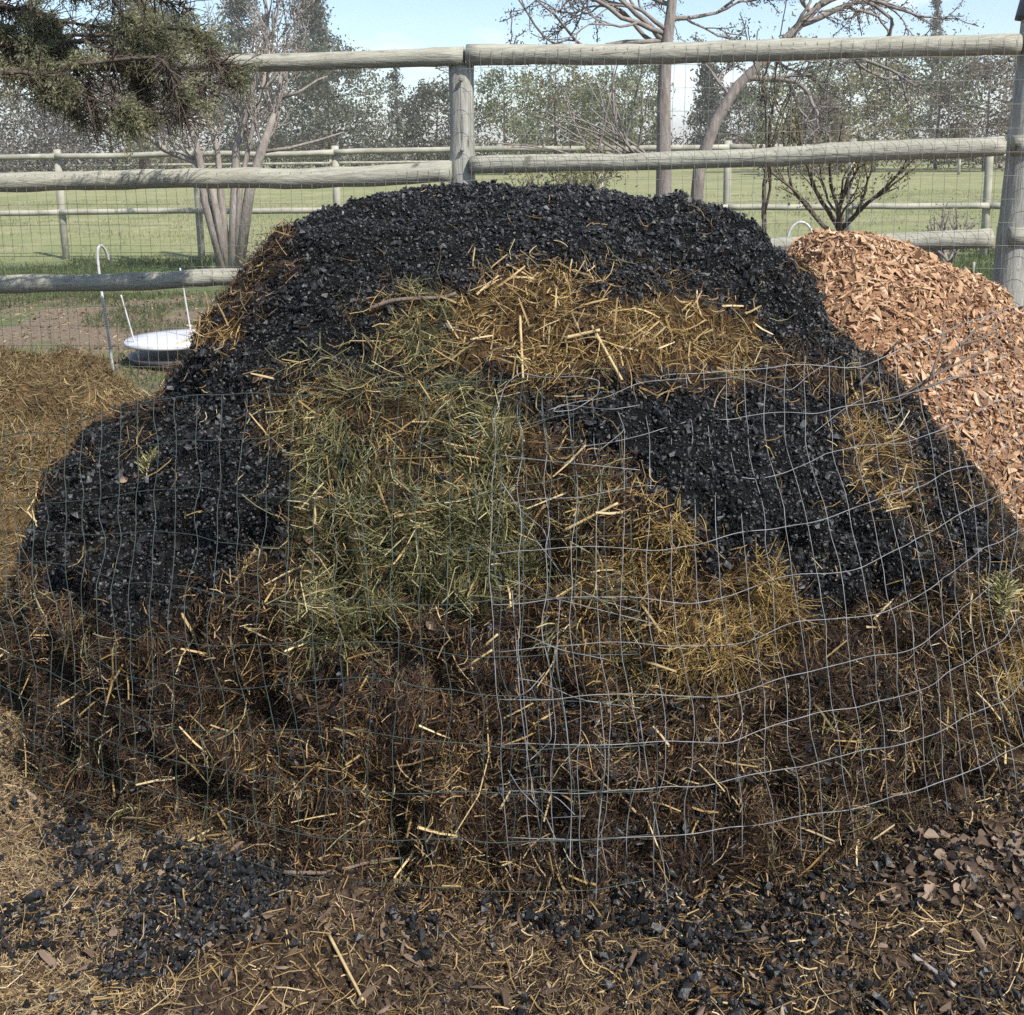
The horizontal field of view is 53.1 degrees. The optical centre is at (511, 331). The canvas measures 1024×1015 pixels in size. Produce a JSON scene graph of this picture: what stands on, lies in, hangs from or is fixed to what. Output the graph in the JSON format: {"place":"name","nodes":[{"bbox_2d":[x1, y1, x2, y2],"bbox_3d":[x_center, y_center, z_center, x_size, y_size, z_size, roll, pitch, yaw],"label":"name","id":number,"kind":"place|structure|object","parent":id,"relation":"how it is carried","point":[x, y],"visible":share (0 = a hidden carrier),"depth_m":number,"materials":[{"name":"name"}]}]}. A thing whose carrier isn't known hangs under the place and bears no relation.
{"place":"outdoors","nodes":[
{"label":"outdoors","id":0,"kind":"place"},
{"bbox_2d":[0,0,1020,154],"label":"sky","id":1,"kind":"structure","parent":0,"point":[372,24],"materials":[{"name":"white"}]},
{"bbox_2d":[0,151,1023,1014],"bbox_3d":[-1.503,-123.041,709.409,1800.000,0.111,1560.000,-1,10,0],"label":"ground","id":2,"kind":"structure","parent":0,"point":[964,181],"depth_m":2.14,"materials":[{"name":"soil"}]},
{"bbox_2d":[0,84,98,172],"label":"woodland tree","id":3,"kind":"object","parent":2,"relation":"on","point":[45,136],"visible":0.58,"depth_m":49.07,"materials":[{"name":"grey plant"}]},
{"bbox_2d":[0,334,152,594],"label":"old straw heap","id":4,"kind":"object","parent":2,"relation":"on","point":[55,391],"visible":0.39,"depth_m":3.77,"materials":[{"name":"plant"}]},
{"bbox_2d":[20,73,189,170],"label":"woodland tree","id":5,"kind":"object","parent":2,"relation":"on","point":[111,147],"visible":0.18,"depth_m":62.37,"materials":[{"name":"green plant"}]},
{"bbox_2d":[96,244,114,371],"bbox_3d":[-2.243,0.021,5.735,0.053,1.029,0.113,-1,10,0],"label":"garden hoop","id":6,"kind":"object","parent":2,"relation":"on","point":[101,292],"visible":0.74,"depth_m":5.66,"materials":[{"name":"white plastic"}]},
{"bbox_2d":[0,289,222,392],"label":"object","id":7,"kind":"structure","parent":2,"relation":"on","point":[86,331],"depth_m":9.73,"materials":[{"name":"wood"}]},
{"bbox_2d":[120,295,139,357],"bbox_3d":[-2.732,-0.007,7.354,0.012,0.538,0.132,6,12,34],"label":"marker stake","id":8,"kind":"object","parent":2,"relation":"on","point":[129,324],"visible":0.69,"depth_m":7.33,"materials":[{"name":"white plastic"}]},
{"bbox_2d":[76,0,184,169],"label":"juniper tree","id":9,"kind":"object","parent":2,"relation":"on","point":[142,163],"visible":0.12,"depth_m":55.90,"materials":[{"name":"green plant"}]},
{"bbox_2d":[0,0,269,161],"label":"juniper tree","id":10,"kind":"object","parent":2,"relation":"on","point":[44,57],"visible":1,"depth_m":4.08,"materials":[{"name":"green plant"}]},
{"bbox_2d":[0,687,273,1014],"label":"pale straw chaff","id":11,"kind":"object","parent":2,"relation":"on","point":[9,969],"visible":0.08,"depth_m":2.06,"materials":[{"name":"plant"}]},
{"bbox_2d":[124,329,194,370],"bbox_3d":[-2.458,0.124,7.580,0.769,0.192,0.769,-1,10,0],"label":"water tub","id":12,"kind":"object","parent":2,"relation":"on","point":[171,338],"visible":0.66,"depth_m":7.39,"materials":[{"name":"plastic"}]},
{"bbox_2d":[179,268,191,331],"bbox_3d":[-2.366,-0.119,7.488,0.082,0.702,0.011,-1,10,0],"label":"marker stake","id":13,"kind":"object","parent":2,"relation":"on","point":[186,307],"visible":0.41,"depth_m":7.47,"materials":[{"name":"white plastic"}]},
{"bbox_2d":[51,0,343,267],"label":"tree","id":14,"kind":"object","parent":2,"relation":"on","point":[226,251],"visible":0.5,"depth_m":12.78,"materials":[{"name":"grey plant"}]},
{"bbox_2d":[134,23,262,168],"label":"juniper tree","id":15,"kind":"object","parent":2,"relation":"on","point":[224,147],"visible":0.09,"depth_m":70.36,"materials":[{"name":"green plant"}]},
{"bbox_2d":[201,0,288,166],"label":"conifer tree","id":16,"kind":"object","parent":2,"relation":"on","point":[237,34],"visible":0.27,"depth_m":85.28,"materials":[{"name":"green plant"}]},
{"bbox_2d":[237,229,272,265],"bbox_3d":[-2.477,-0.629,10.497,0.761,0.871,0.560,-4,11,-20],"label":"sapling","id":17,"kind":"object","parent":2,"relation":"on","point":[257,247],"visible":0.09,"depth_m":10.41,"materials":[{"name":"green plant"}]},
{"bbox_2d":[250,11,288,167],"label":"conifer tree","id":18,"kind":"object","parent":2,"relation":"on","point":[263,16],"visible":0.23,"depth_m":79.29,"materials":[{"name":"green plant"}]},
{"bbox_2d":[278,0,358,167],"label":"conifer tree","id":19,"kind":"object","parent":2,"relation":"on","point":[318,13],"visible":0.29,"depth_m":92.23,"materials":[{"name":"green plant"}]},
{"bbox_2d":[236,32,421,168],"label":"tree","id":20,"kind":"object","parent":2,"relation":"on","point":[346,115],"visible":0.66,"depth_m":68.88,"materials":[{"name":"green plant"}]},
{"bbox_2d":[328,934,363,1000],"bbox_3d":[-0.310,1.183,1.911,0.007,0.021,0.163,-7,12,-31],"label":"straw stalk","id":21,"kind":"object","parent":2,"relation":"on","point":[344,964],"visible":1,"depth_m":1.91,"materials":[{"name":"plant"}]},
{"bbox_2d":[284,857,440,874],"bbox_3d":[-0.313,1.111,2.160,0.330,0.046,0.056,-1,10,0],"label":"stick","id":22,"kind":"object","parent":2,"relation":"on","point":[293,872],"visible":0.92,"depth_m":2.15,"materials":[{"name":"wood"}]},
{"bbox_2d":[382,68,415,163],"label":"conifer tree","id":23,"kind":"object","parent":2,"relation":"on","point":[392,77],"visible":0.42,"depth_m":79.52,"materials":[{"name":"green plant"}]},
{"bbox_2d":[388,75,487,163],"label":"juniper tree","id":24,"kind":"object","parent":2,"relation":"on","point":[414,117],"visible":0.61,"depth_m":73.83,"materials":[{"name":"green plant"}]},
{"bbox_2d":[0,247,994,300],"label":"grass","id":25,"kind":"structure","parent":2,"relation":"on","point":[108,270],"depth_m":13.78,"materials":[{"name":"plant"}]},
{"bbox_2d":[0,188,1001,261],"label":"grass","id":26,"kind":"structure","parent":2,"relation":"on","point":[77,203],"depth_m":24.20,"materials":[{"name":"plant"}]},
{"bbox_2d":[0,139,1006,258],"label":"pasture fence","id":27,"kind":"object","parent":2,"relation":"on","point":[57,156],"visible":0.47,"depth_m":14.70,"materials":[{"name":"grey wood"}]},
{"bbox_2d":[0,122,1006,172],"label":"undergrowth","id":28,"kind":"object","parent":2,"relation":"on","point":[476,140],"visible":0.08,"depth_m":86.40,"materials":[{"name":"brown plant"}]},
{"bbox_2d":[5,154,1005,178],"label":"pasture fence","id":29,"kind":"object","parent":2,"relation":"on","point":[330,164],"visible":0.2,"depth_m":59.29,"materials":[{"name":"grey wood"}]},
{"bbox_2d":[474,65,545,174],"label":"woodland tree","id":30,"kind":"object","parent":2,"relation":"on","point":[492,103],"visible":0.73,"depth_m":67.74,"materials":[{"name":"green plant"}]},
{"bbox_2d":[0,179,1023,926],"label":"compost pile","id":31,"kind":"object","parent":2,"relation":"on","point":[656,289],"visible":0.93,"depth_m":2.37,"materials":[{"name":"plant"}]},
{"bbox_2d":[134,445,157,472],"bbox_3d":[-0.976,0.375,2.794,0.100,0.143,0.054,-4,10,-17],"label":"evergreen sprig","id":32,"kind":"object","parent":31,"relation":"on","point":[147,461],"visible":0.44,"depth_m":2.79,"materials":[{"name":"green plant"}]},
{"bbox_2d":[0,367,657,891],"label":"wire netting","id":33,"kind":"object","parent":31,"relation":"on","point":[418,553],"visible":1,"depth_m":2.23,"materials":[{"name":"metal"}]},
{"bbox_2d":[371,292,456,309],"bbox_3d":[-0.257,-0.081,2.697,0.226,0.042,0.032,-2,10,-8],"label":"stick","id":34,"kind":"object","parent":31,"relation":"on","point":[385,302],"visible":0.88,"depth_m":2.69,"materials":[{"name":"wood"}]},
{"bbox_2d":[426,619,436,629],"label":"dead leaf","id":35,"kind":"object","parent":31,"relation":"on","point":[432,622],"visible":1,"depth_m":2.19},
{"bbox_2d":[519,315,523,377],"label":"straw stalk","id":36,"kind":"object","parent":31,"relation":"on","point":[521,346],"visible":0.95,"depth_m":2.56,"materials":[{"name":"plant"}]},
{"bbox_2d":[565,328,599,338],"bbox_3d":[0.174,0.005,2.537,0.089,0.029,0.012,0,10,5],"label":"straw stalk","id":37,"kind":"object","parent":31,"relation":"on","point":[579,334],"visible":0.96,"depth_m":2.53,"materials":[{"name":"plant"}]},
{"bbox_2d":[562,502,618,531],"bbox_3d":[0.171,0.404,2.238,0.123,0.076,0.009,1,10,9],"label":"straw stalk","id":38,"kind":"object","parent":31,"relation":"on","point":[593,515],"visible":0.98,"depth_m":2.24,"materials":[{"name":"plant"}]},
{"bbox_2d":[591,325,622,380],"bbox_3d":[0.230,0.049,2.495,0.010,0.113,0.158,-5,11,-24],"label":"straw stalk","id":39,"kind":"object","parent":31,"relation":"on","point":[609,357],"visible":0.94,"depth_m":2.49,"materials":[{"name":"plant"}]},
{"bbox_2d":[489,305,1023,882],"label":"wire netting","id":40,"kind":"object","parent":31,"relation":"on","point":[665,741],"visible":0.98,"depth_m":2.26,"materials":[{"name":"metal"}]},
{"bbox_2d":[497,352,869,904],"bbox_3d":[0.486,0.534,2.670,0.587,0.956,1.605,7,12,36],"label":"loose wire","id":41,"kind":"object","parent":40,"relation":"hanging from","point":[518,678],"visible":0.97,"depth_m":2.12,"materials":[{"name":"metal"}]},
{"bbox_2d":[980,570,1022,625],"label":"evergreen sprig","id":42,"kind":"object","parent":40,"relation":"on","point":[1003,585],"visible":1,"depth_m":2.52,"materials":[{"name":"green plant"}]},
{"bbox_2d":[858,339,900,386],"bbox_3d":[1.033,0.071,2.861,0.098,0.178,0.454,3,11,21],"label":"stick","id":43,"kind":"object","parent":31,"relation":"on","point":[876,364],"visible":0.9,"depth_m":2.79,"materials":[{"name":"wood"}]},
{"bbox_2d":[894,300,1014,402],"bbox_3d":[1.343,0.061,3.076,0.439,0.277,0.098,-6,11,-28],"label":"dead branch","id":44,"kind":"object","parent":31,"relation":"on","point":[938,371],"visible":0.85,"depth_m":3.07,"materials":[{"name":"wood"}]},
{"bbox_2d":[0,18,1023,389],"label":"rail fence","id":45,"kind":"object","parent":2,"relation":"on","point":[464,164],"visible":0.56,"depth_m":4.67,"materials":[{"name":"grey wood"}]},
{"bbox_2d":[1015,0,1023,20],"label":"upturned pot","id":46,"kind":"object","parent":45,"relation":"on","point":[1019,15],"visible":0.94,"depth_m":4.42,"materials":[{"name":"plastic"}]},
{"bbox_2d":[0,691,1023,1014],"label":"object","id":47,"kind":"structure","parent":2,"relation":"on","point":[246,875],"depth_m":2.04,"materials":[{"name":"soil"}]},
{"bbox_2d":[905,863,918,875],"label":"dead leaf","id":48,"kind":"object","parent":47,"relation":"on","point":[910,869],"visible":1,"depth_m":2.15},
{"bbox_2d":[0,694,1023,1014],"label":"straw litter","id":49,"kind":"object","parent":2,"relation":"on","point":[522,970],"visible":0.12,"depth_m":1.96,"materials":[{"name":"plant"}]},
{"bbox_2d":[0,693,1023,1014],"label":"bark fragments","id":50,"kind":"object","parent":2,"relation":"on","point":[366,993],"visible":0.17,"depth_m":1.96,"materials":[{"name":"brown plant"}]},
{"bbox_2d":[0,289,1023,392],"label":"grass","id":51,"kind":"structure","parent":2,"relation":"on","point":[124,320],"depth_m":9.89,"materials":[{"name":"plant"}]},
{"bbox_2d":[0,697,1023,1014],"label":"soil crumbs","id":52,"kind":"object","parent":2,"relation":"on","point":[264,973],"visible":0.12,"depth_m":1.94,"materials":[{"name":"soil"}]},
{"bbox_2d":[496,172,560,186],"bbox_3d":[0.054,-0.976,10.585,0.947,1.462,1.064,9,14,44],"label":"sapling","id":53,"kind":"object","parent":2,"relation":"on","point":[522,184],"visible":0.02,"depth_m":10.34,"materials":[{"name":"green plant"}]},
{"bbox_2d":[497,64,605,172],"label":"woodland tree","id":54,"kind":"object","parent":2,"relation":"on","point":[576,78],"visible":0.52,"depth_m":71.93,"materials":[{"name":"green plant"}]},
{"bbox_2d":[483,64,652,153],"bbox_3d":[0.769,-2.691,11.996,1.341,1.346,1.822,9,14,44],"label":"bare shrub","id":55,"kind":"object","parent":2,"relation":"on","point":[626,141],"visible":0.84,"depth_m":12.22,"materials":[{"name":"brown plant"}]},
{"bbox_2d":[500,71,646,154],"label":"woodland tree","id":56,"kind":"object","parent":2,"relation":"on","point":[551,134],"visible":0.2,"depth_m":83.00,"materials":[{"name":"green plant"}]},
{"bbox_2d":[507,122,642,189],"bbox_3d":[0.715,-1.269,10.902,1.627,1.914,1.280,-5,11,-22],"label":"shrub","id":57,"kind":"object","parent":2,"relation":"on","point":[578,175],"visible":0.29,"depth_m":10.83,"materials":[{"name":"green plant"}]},
{"bbox_2d":[561,66,656,172],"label":"woodland tree","id":58,"kind":"object","parent":2,"relation":"on","point":[588,94],"visible":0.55,"depth_m":69.72,"materials":[{"name":"green plant"}]},
{"bbox_2d":[420,0,799,195],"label":"bare tree","id":59,"kind":"object","parent":2,"relation":"on","point":[664,32],"visible":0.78,"depth_m":8.68,"materials":[{"name":"brown plant"}]},
{"bbox_2d":[606,64,675,152],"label":"woodland tree","id":60,"kind":"object","parent":2,"relation":"on","point":[653,128],"visible":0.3,"depth_m":78.94,"materials":[{"name":"green plant"}]},
{"bbox_2d":[681,62,736,144],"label":"conifer tree","id":61,"kind":"object","parent":2,"relation":"on","point":[711,96],"visible":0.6,"depth_m":81.60,"materials":[{"name":"green plant"}]},
{"bbox_2d":[700,82,779,142],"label":"conifer tree","id":62,"kind":"object","parent":2,"relation":"on","point":[740,97],"visible":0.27,"depth_m":85.89,"materials":[{"name":"green plant"}]},
{"bbox_2d":[761,919,771,933],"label":"dead leaf","id":63,"kind":"object","parent":2,"relation":"on","point":[763,927],"visible":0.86,"depth_m":2.02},
{"bbox_2d":[720,0,835,231],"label":"sapling","id":64,"kind":"object","parent":2,"relation":"on","point":[768,142],"visible":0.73,"depth_m":8.34,"materials":[{"name":"brown plant"}]},
{"bbox_2d":[729,64,865,171],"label":"woodland tree","id":65,"kind":"object","parent":2,"relation":"on","point":[758,125],"visible":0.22,"depth_m":65.11,"materials":[{"name":"green plant"}]},
{"bbox_2d":[787,221,812,236],"bbox_3d":[2.009,-0.285,7.264,0.260,1.002,0.018,-1,10,0],"label":"garden hoop","id":66,"kind":"object","parent":2,"relation":"on","point":[796,223],"visible":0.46,"depth_m":7.18,"materials":[{"name":"white plastic"}]},
{"bbox_2d":[776,91,856,175],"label":"woodland tree","id":67,"kind":"object","parent":2,"relation":"on","point":[834,118],"visible":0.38,"depth_m":58.16,"materials":[{"name":"green plant"}]},
{"bbox_2d":[740,91,930,230],"bbox_3d":[2.572,-0.920,8.421,1.339,2.041,1.357,-1,10,0],"label":"sapling","id":68,"kind":"object","parent":2,"relation":"on","point":[838,206],"visible":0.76,"depth_m":8.24,"materials":[{"name":"brown plant"}]},
{"bbox_2d":[688,0,984,199],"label":"bare tree","id":69,"kind":"object","parent":2,"relation":"on","point":[717,116],"visible":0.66,"depth_m":9.69,"materials":[{"name":"brown plant"}]},
{"bbox_2d":[788,58,899,169],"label":"woodland tree","id":70,"kind":"object","parent":2,"relation":"on","point":[833,76],"visible":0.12,"depth_m":69.10,"materials":[{"name":"green plant"}]},
{"bbox_2d":[820,58,945,171],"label":"woodland tree","id":71,"kind":"object","parent":2,"relation":"on","point":[876,102],"visible":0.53,"depth_m":62.53,"materials":[{"name":"green plant"}]},
{"bbox_2d":[880,893,896,903],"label":"dead leaf","id":72,"kind":"object","parent":2,"relation":"on","point":[886,901],"visible":1,"depth_m":2.06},
{"bbox_2d":[890,871,907,882],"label":"dead leaf","id":73,"kind":"object","parent":2,"relation":"on","point":[902,877],"visible":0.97,"depth_m":2.12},
{"bbox_2d":[890,883,908,895],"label":"dead leaf","id":74,"kind":"object","parent":2,"relation":"on","point":[901,886],"visible":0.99,"depth_m":2.10,"materials":[{"name":"plant"}]},
{"bbox_2d":[892,889,910,904],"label":"dead leaf","id":75,"kind":"object","parent":2,"relation":"on","point":[906,897],"visible":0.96,"depth_m":2.07,"materials":[{"name":"plant"}]},
{"bbox_2d":[786,227,1023,536],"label":"wood chip pile","id":76,"kind":"object","parent":2,"relation":"on","point":[891,291],"visible":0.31,"depth_m":3.57,"materials":[{"name":"wood"}]},
{"bbox_2d":[908,849,918,866],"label":"dead leaf","id":77,"kind":"object","parent":2,"relation":"on","point":[913,852],"visible":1,"depth_m":2.19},
{"bbox_2d":[913,836,924,850],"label":"dead leaf","id":78,"kind":"object","parent":2,"relation":"on","point":[919,846],"visible":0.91,"depth_m":2.22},
{"bbox_2d":[922,866,935,876],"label":"dead leaf","id":79,"kind":"object","parent":2,"relation":"on","point":[931,871],"visible":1,"depth_m":2.14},
{"bbox_2d":[920,892,939,906],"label":"dead leaf","id":80,"kind":"object","parent":2,"relation":"on","point":[924,897],"visible":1,"depth_m":2.04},
{"bbox_2d":[914,0,945,138],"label":"conifer tree","id":81,"kind":"object","parent":2,"relation":"on","point":[938,22],"visible":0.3,"depth_m":139.04,"materials":[{"name":"green plant"}]},
{"bbox_2d":[924,883,936,895],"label":"dead leaf","id":82,"kind":"object","parent":2,"relation":"on","point":[932,888],"visible":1,"depth_m":2.07,"materials":[{"name":"plant"}]},
{"bbox_2d":[924,828,938,838],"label":"dead leaf","id":83,"kind":"object","parent":2,"relation":"on","point":[932,834],"visible":1,"depth_m":2.24,"materials":[{"name":"plant"}]},
{"bbox_2d":[911,953,955,987],"bbox_3d":[0.774,1.173,1.884,0.082,0.024,0.010,9,14,43],"label":"stick","id":84,"kind":"object","parent":2,"relation":"on","point":[930,968],"visible":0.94,"depth_m":1.89,"materials":[{"name":"wood"}]},
{"bbox_2d":[898,198,982,262],"bbox_3d":[4.021,-0.666,9.536,0.894,1.121,0.631,-8,12,-37],"label":"sapling","id":85,"kind":"object","parent":2,"relation":"on","point":[943,256],"visible":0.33,"depth_m":9.56,"materials":[{"name":"green plant"}]},
{"bbox_2d":[933,849,947,858],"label":"dead leaf","id":86,"kind":"object","parent":2,"relation":"on","point":[937,853],"visible":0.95,"depth_m":2.18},
{"bbox_2d":[879,29,1002,169],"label":"woodland tree","id":87,"kind":"object","parent":2,"relation":"on","point":[946,61],"visible":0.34,"depth_m":67.18,"materials":[{"name":"green plant"}]},
{"bbox_2d":[938,881,954,900],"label":"dead leaf","id":88,"kind":"object","parent":2,"relation":"on","point":[947,893],"visible":1,"depth_m":2.06,"materials":[{"name":"plant"}]},
{"bbox_2d":[940,850,957,862],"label":"dead leaf","id":89,"kind":"object","parent":2,"relation":"on","point":[951,854],"visible":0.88,"depth_m":2.16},
{"bbox_2d":[956,846,973,858],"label":"dead leaf","id":90,"kind":"object","parent":2,"relation":"on","point":[967,850],"visible":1,"depth_m":2.18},
{"bbox_2d":[921,55,1016,171],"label":"woodland tree","id":91,"kind":"object","parent":2,"relation":"on","point":[974,69],"visible":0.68,"depth_m":60.97,"materials":[{"name":"green plant"}]},
{"bbox_2d":[959,860,978,877],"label":"dead leaf","id":92,"kind":"object","parent":2,"relation":"on","point":[972,865],"visible":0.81,"depth_m":2.13,"materials":[{"name":"plant"}]},
{"bbox_2d":[960,878,981,894],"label":"dead leaf","id":93,"kind":"object","parent":2,"relation":"on","point":[973,884],"visible":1,"depth_m":2.07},
{"bbox_2d":[972,835,992,848],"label":"dead leaf","id":94,"kind":"object","parent":2,"relation":"on","point":[985,843],"visible":1,"depth_m":2.22,"materials":[{"name":"plant"}]},
{"bbox_2d":[980,819,995,834],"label":"dead leaf","id":95,"kind":"object","parent":2,"relation":"on","point":[988,821],"visible":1,"depth_m":2.26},
{"bbox_2d":[984,854,995,862],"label":"dead leaf","id":96,"kind":"object","parent":2,"relation":"on","point":[988,857],"visible":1,"depth_m":2.18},
{"bbox_2d":[976,59,1015,138],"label":"woodland tree","id":97,"kind":"object","parent":2,"relation":"on","point":[1000,100],"visible":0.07,"depth_m":66.56,"materials":[{"name":"green plant"}]},
{"bbox_2d":[988,822,1003,836],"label":"dead leaf","id":98,"kind":"object","parent":2,"relation":"on","point":[998,825],"visible":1,"depth_m":2.26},
{"bbox_2d":[986,863,1005,877],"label":"dead leaf","id":99,"kind":"object","parent":2,"relation":"on","point":[1003,875],"visible":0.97,"depth_m":2.15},
{"bbox_2d":[984,862,1001,876],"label":"dead leaf","id":100,"kind":"object","parent":99,"relation":"on","point":[997,866],"visible":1,"depth_m":2.16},
{"bbox_2d":[1001,851,1014,861],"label":"dead leaf","id":101,"kind":"object","parent":2,"relation":"on","point":[1009,857],"visible":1,"depth_m":2.19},
{"bbox_2d":[1006,839,1020,850],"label":"dead leaf","id":102,"kind":"object","parent":2,"relation":"on","point":[1016,844],"visible":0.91,"depth_m":2.22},
{"bbox_2d":[1007,854,1022,872],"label":"dead leaf","id":103,"kind":"object","parent":2,"relation":"on","point":[1017,864],"visible":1,"depth_m":2.17,"materials":[{"name":"plant"}]},
{"bbox_2d":[1012,894,1023,907],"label":"dead leaf","id":104,"kind":"object","parent":2,"relation":"on","point":[1018,897],"visible":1,"depth_m":2.05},
{"label":"dead leaf","id":105,"kind":"object","parent":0,"visible":0},
{"bbox_2d":[953,883,966,893],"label":"dead leaf","id":106,"kind":"object","parent":105,"relation":"on","point":[956,886],"visible":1,"depth_m":2.07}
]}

